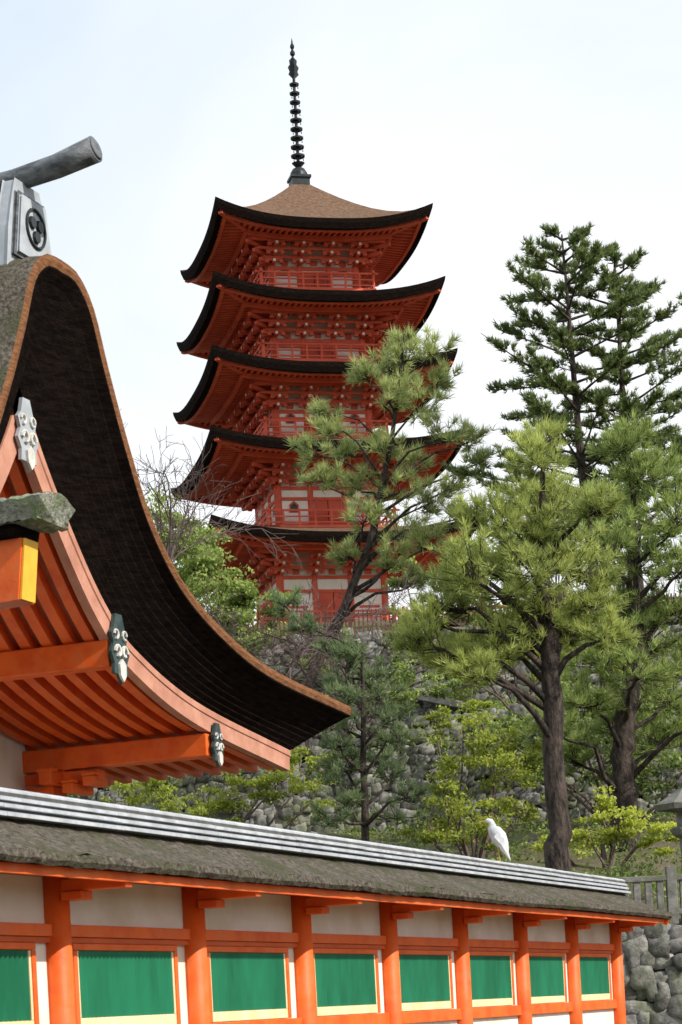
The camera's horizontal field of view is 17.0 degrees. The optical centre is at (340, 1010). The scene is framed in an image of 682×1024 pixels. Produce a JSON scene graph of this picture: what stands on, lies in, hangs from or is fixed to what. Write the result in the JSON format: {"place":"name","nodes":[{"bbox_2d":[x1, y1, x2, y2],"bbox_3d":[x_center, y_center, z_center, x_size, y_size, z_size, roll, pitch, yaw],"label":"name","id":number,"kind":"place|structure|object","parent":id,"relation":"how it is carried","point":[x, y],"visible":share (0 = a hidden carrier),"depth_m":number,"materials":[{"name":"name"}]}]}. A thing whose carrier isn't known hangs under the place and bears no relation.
{"place":"outdoors","nodes":[
{"label":"outdoors","id":0,"kind":"place"},
{"bbox_2d":[0,0,681,626],"label":"sky","id":1,"kind":"structure","parent":0,"point":[509,118],"materials":[{"name":"white"}]},
{"bbox_2d":[246,610,681,1001],"bbox_3d":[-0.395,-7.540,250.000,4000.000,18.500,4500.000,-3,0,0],"label":"ground","id":2,"kind":"structure","parent":0,"point":[594,861],"depth_m":54.32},
{"bbox_2d":[0,491,74,609],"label":"gate roof beam","id":3,"kind":"structure","parent":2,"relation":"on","point":[26,519],"depth_m":18.02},
{"bbox_2d":[0,136,351,796],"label":"gabled shrine hall","id":4,"kind":"structure","parent":2,"relation":"on","point":[125,658],"depth_m":25.91,"materials":[{"name":"orange wood"}]},
{"bbox_2d":[133,427,222,555],"bbox_3d":[-5.544,-12.564,60.539,6.654,5.700,3.330,-3,0,-44],"label":"bare tree","id":5,"kind":"object","parent":2,"relation":"on","point":[174,521],"visible":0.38,"depth_m":61.55,"materials":[{"name":"brown plant"}]},
{"bbox_2d":[121,408,302,569],"bbox_3d":[-5.470,-12.990,59.767,9.445,8.534,4.112,-3,0,-27],"label":"bare tree","id":6,"kind":"object","parent":2,"relation":"on","point":[171,552],"visible":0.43,"depth_m":60.65,"materials":[{"name":"brown plant"}]},
{"bbox_2d":[145,487,279,652],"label":"broadleaf tree","id":7,"kind":"object","parent":2,"relation":"on","point":[242,600],"visible":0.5,"depth_m":67.78,"materials":[{"name":"green plant"}]},
{"bbox_2d":[99,746,341,828],"bbox_3d":[-2.742,-3.950,52.240,5.608,4.184,2.378,-3,0,-10],"label":"spring shrub","id":8,"kind":"object","parent":2,"relation":"on","point":[264,781],"visible":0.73,"depth_m":51.96,"materials":[{"name":"green plant"}]},
{"bbox_2d":[148,505,293,662],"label":"broadleaf tree","id":9,"kind":"object","parent":2,"relation":"on","point":[202,532],"visible":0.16,"depth_m":89.57,"materials":[{"name":"green plant"}]},
{"bbox_2d":[199,581,302,777],"bbox_3d":[-2.768,-8.378,59.199,3.315,5.458,4.418,-3,0,-39],"label":"bare tree","id":10,"kind":"object","parent":2,"relation":"on","point":[217,619],"visible":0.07,"depth_m":59.04,"materials":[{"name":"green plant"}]},
{"bbox_2d":[208,558,423,781],"bbox_3d":[-0.456,-8.921,59.664,4.864,5.875,5.439,-3,0,21],"label":"bare tree","id":11,"kind":"object","parent":2,"relation":"on","point":[311,650],"visible":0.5,"depth_m":59.57,"materials":[{"name":"brown plant"}]},
{"bbox_2d":[244,604,392,767],"bbox_3d":[-0.563,-8.084,56.403,5.227,4.221,2.813,-3,0,37],"label":"bare tree","id":12,"kind":"object","parent":2,"relation":"on","point":[297,661],"visible":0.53,"depth_m":56.35,"materials":[{"name":"brown plant"}]},
{"bbox_2d":[170,38,476,625],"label":"five storey pagoda","id":13,"kind":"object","parent":2,"relation":"on","point":[291,277],"visible":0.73,"depth_m":109.10,"materials":[{"name":"red wood"}]},
{"bbox_2d":[42,876,625,1023],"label":"columns","id":14,"kind":"structure","parent":2,"relation":"on","point":[60,980],"depth_m":21.01,"materials":[{"name":"paint"}]},
{"bbox_2d":[0,874,613,1023],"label":"plaster panels","id":15,"kind":"object","parent":14,"relation":"attached to","point":[134,905],"visible":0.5,"depth_m":20.25,"materials":[{"name":"white paint"}]},
{"bbox_2d":[0,873,616,1023],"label":"rails and frames","id":16,"kind":"object","parent":14,"relation":"attached to","point":[15,936],"visible":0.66,"depth_m":20.76,"materials":[{"name":"paint"}]},
{"bbox_2d":[0,950,609,1023],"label":"window inner trim","id":17,"kind":"structure","parent":16,"relation":"attached to","point":[224,1016],"depth_m":20.54,"materials":[{"name":"beige paint"}]},
{"bbox_2d":[0,950,609,1021],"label":"green lattice","id":18,"kind":"object","parent":17,"relation":"attached to","point":[114,983],"visible":0.94,"depth_m":20.13,"materials":[{"name":"paint"}]},
{"bbox_2d":[61,878,655,931],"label":"bracket arms","id":19,"kind":"object","parent":14,"relation":"attached to","point":[74,889],"visible":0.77,"depth_m":20.95},
{"bbox_2d":[0,862,664,923],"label":"eave rafters","id":20,"kind":"object","parent":19,"relation":"on","point":[39,870],"visible":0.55,"depth_m":18.85,"materials":[{"name":"paint"}]},
{"bbox_2d":[0,846,672,918],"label":"roof eaves","id":21,"kind":"structure","parent":19,"relation":"on","point":[69,860],"depth_m":18.77,"materials":[{"name":"orange wood"}]},
{"bbox_2d":[0,818,666,912],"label":"bark roof front","id":22,"kind":"structure","parent":21,"relation":"on","point":[44,837],"depth_m":19.43,"materials":[{"name":"brown wood"}]},
{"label":"back of bark roof","id":23,"kind":"object","parent":21,"relation":"on","visible":0},
{"bbox_2d":[0,787,630,894],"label":"ridge cover","id":24,"kind":"object","parent":23,"relation":"on","point":[27,806],"visible":0.96,"depth_m":20.07,"materials":[{"name":"metal"}]},
{"bbox_2d":[478,818,510,860],"bbox_3d":[1.823,-2.041,27.320,0.389,0.526,0.194,-3,0,0],"label":"bird","id":25,"kind":"object","parent":24,"relation":"on","point":[498,837],"visible":0.92,"depth_m":27.26,"materials":[{"name":"white"}]},
{"bbox_2d":[266,581,434,841],"bbox_3d":[0.236,-5.782,49.974,3.312,7.523,2.488,-3,0,-13],"label":"young pine tree","id":26,"kind":"object","parent":2,"relation":"on","point":[349,655],"visible":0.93,"depth_m":49.93,"materials":[{"name":"green plant"}]},
{"bbox_2d":[263,662,480,709],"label":"stone stair parapet","id":27,"kind":"structure","parent":2,"relation":"on","point":[441,701],"depth_m":72.83,"materials":[{"name":"stone"}]},
{"bbox_2d":[68,702,681,833],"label":"stones","id":28,"kind":"object","parent":2,"relation":"on","point":[418,760],"visible":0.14,"depth_m":63.69,"materials":[{"name":"stone"}]},
{"bbox_2d":[68,609,681,903],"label":"undergrowth","id":29,"kind":"object","parent":2,"relation":"on","point":[497,703],"visible":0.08,"depth_m":61.33,"materials":[{"name":"green plant"}]},
{"bbox_2d":[288,676,468,718],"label":"stones","id":30,"kind":"object","parent":2,"relation":"on","point":[423,707],"visible":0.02,"depth_m":73.42,"materials":[{"name":"stone"}]},
{"bbox_2d":[98,718,676,824],"bbox_3d":[5.670,-6.456,63.894,40.000,3.900,0.068,-3,0,0],"label":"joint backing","id":31,"kind":"object","parent":2,"relation":"on","point":[486,778],"depth_m":63.90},
{"bbox_2d":[238,610,540,691],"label":"evergreen shrub","id":32,"kind":"object","parent":2,"relation":"on","point":[405,664],"visible":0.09,"depth_m":83.78,"materials":[{"name":"green plant"}]},
{"bbox_2d":[284,321,502,688],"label":"pine tree","id":33,"kind":"object","parent":2,"relation":"on","point":[398,391],"visible":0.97,"depth_m":71.69,"materials":[{"name":"green plant"}]},
{"bbox_2d":[322,672,464,714],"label":"evergreen shrub","id":34,"kind":"object","parent":2,"relation":"on","point":[436,691],"visible":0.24,"depth_m":65.92,"materials":[{"name":"green plant"}]},
{"bbox_2d":[235,589,681,636],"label":"wooden fence","id":35,"kind":"object","parent":2,"relation":"on","point":[262,619],"visible":0.11,"depth_m":93.17,"materials":[{"name":"red wood"}]},
{"bbox_2d":[237,616,681,702],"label":"stones","id":36,"kind":"object","parent":2,"relation":"on","point":[522,669],"visible":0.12,"depth_m":91.57,"materials":[{"name":"stone"}]},
{"bbox_2d":[397,699,545,859],"bbox_3d":[3.308,-4.731,52.374,3.740,5.109,3.063,-3,0,-45],"label":"spring shrub","id":37,"kind":"object","parent":2,"relation":"on","point":[445,787],"visible":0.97,"depth_m":52.06,"materials":[{"name":"green plant"}]},
{"bbox_2d":[284,622,667,683],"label":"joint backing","id":38,"kind":"object","parent":2,"relation":"on","point":[510,682],"depth_m":91.80,"materials":[{"name":"grey stone"}]},
{"bbox_2d":[382,519,638,622],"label":"broadleaf tree","id":39,"kind":"object","parent":2,"relation":"on","point":[394,581],"visible":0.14,"depth_m":94.81,"materials":[{"name":"green plant"}]},
{"bbox_2d":[383,415,646,870],"bbox_3d":[3.430,-6.446,44.843,5.246,10.868,4.350,-3,0,0],"label":"pine tree","id":40,"kind":"object","parent":2,"relation":"on","point":[550,627],"visible":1,"depth_m":44.82,"materials":[{"name":"green plant"}]},
{"bbox_2d":[434,600,646,709],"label":"spring shrub","id":41,"kind":"object","parent":2,"relation":"on","point":[459,695],"visible":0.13,"depth_m":69.98,"materials":[{"name":"green plant"}]},
{"bbox_2d":[438,220,681,703],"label":"fir tree","id":42,"kind":"object","parent":2,"relation":"on","point":[536,282],"visible":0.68,"depth_m":69.36,"materials":[{"name":"green plant"}]},
{"bbox_2d":[472,663,681,826],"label":"evergreen shrub","id":43,"kind":"object","parent":2,"relation":"on","point":[675,761],"visible":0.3,"depth_m":59.82,"materials":[{"name":"green plant"}]},
{"bbox_2d":[514,407,681,851],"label":"pine tree","id":44,"kind":"object","parent":2,"relation":"on","point":[620,715],"visible":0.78,"depth_m":53.59,"materials":[{"name":"green plant"}]},
{"bbox_2d":[529,240,681,701],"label":"fir tree","id":45,"kind":"object","parent":2,"relation":"on","point":[622,376],"visible":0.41,"depth_m":70.42,"materials":[{"name":"green plant"}]},
{"bbox_2d":[531,785,679,871],"bbox_3d":[5.846,-3.445,50.137,3.395,3.076,1.585,-3,0,0],"label":"spring shrub","id":46,"kind":"object","parent":2,"relation":"on","point":[605,804],"visible":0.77,"depth_m":49.93,"materials":[{"name":"green plant"}]},
{"bbox_2d":[568,866,681,923],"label":"stone balustrade","id":47,"kind":"object","parent":2,"relation":"on","point":[670,877],"visible":0.37,"depth_m":41.27,"materials":[{"name":"stone"}]},
{"bbox_2d":[621,923,681,1023],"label":"stones","id":48,"kind":"object","parent":2,"relation":"on","point":[646,950],"visible":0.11,"depth_m":40.90,"materials":[{"name":"stone"}]},
{"bbox_2d":[654,776,681,881],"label":"stone lantern","id":49,"kind":"object","parent":2,"relation":"on","point":[672,803],"visible":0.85,"depth_m":47.34,"materials":[{"name":"stone"}]},
{"bbox_2d":[629,897,670,924],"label":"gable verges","id":50,"kind":"structure","parent":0,"point":[666,921],"depth_m":32.54,"materials":[{"name":"orange wood"}]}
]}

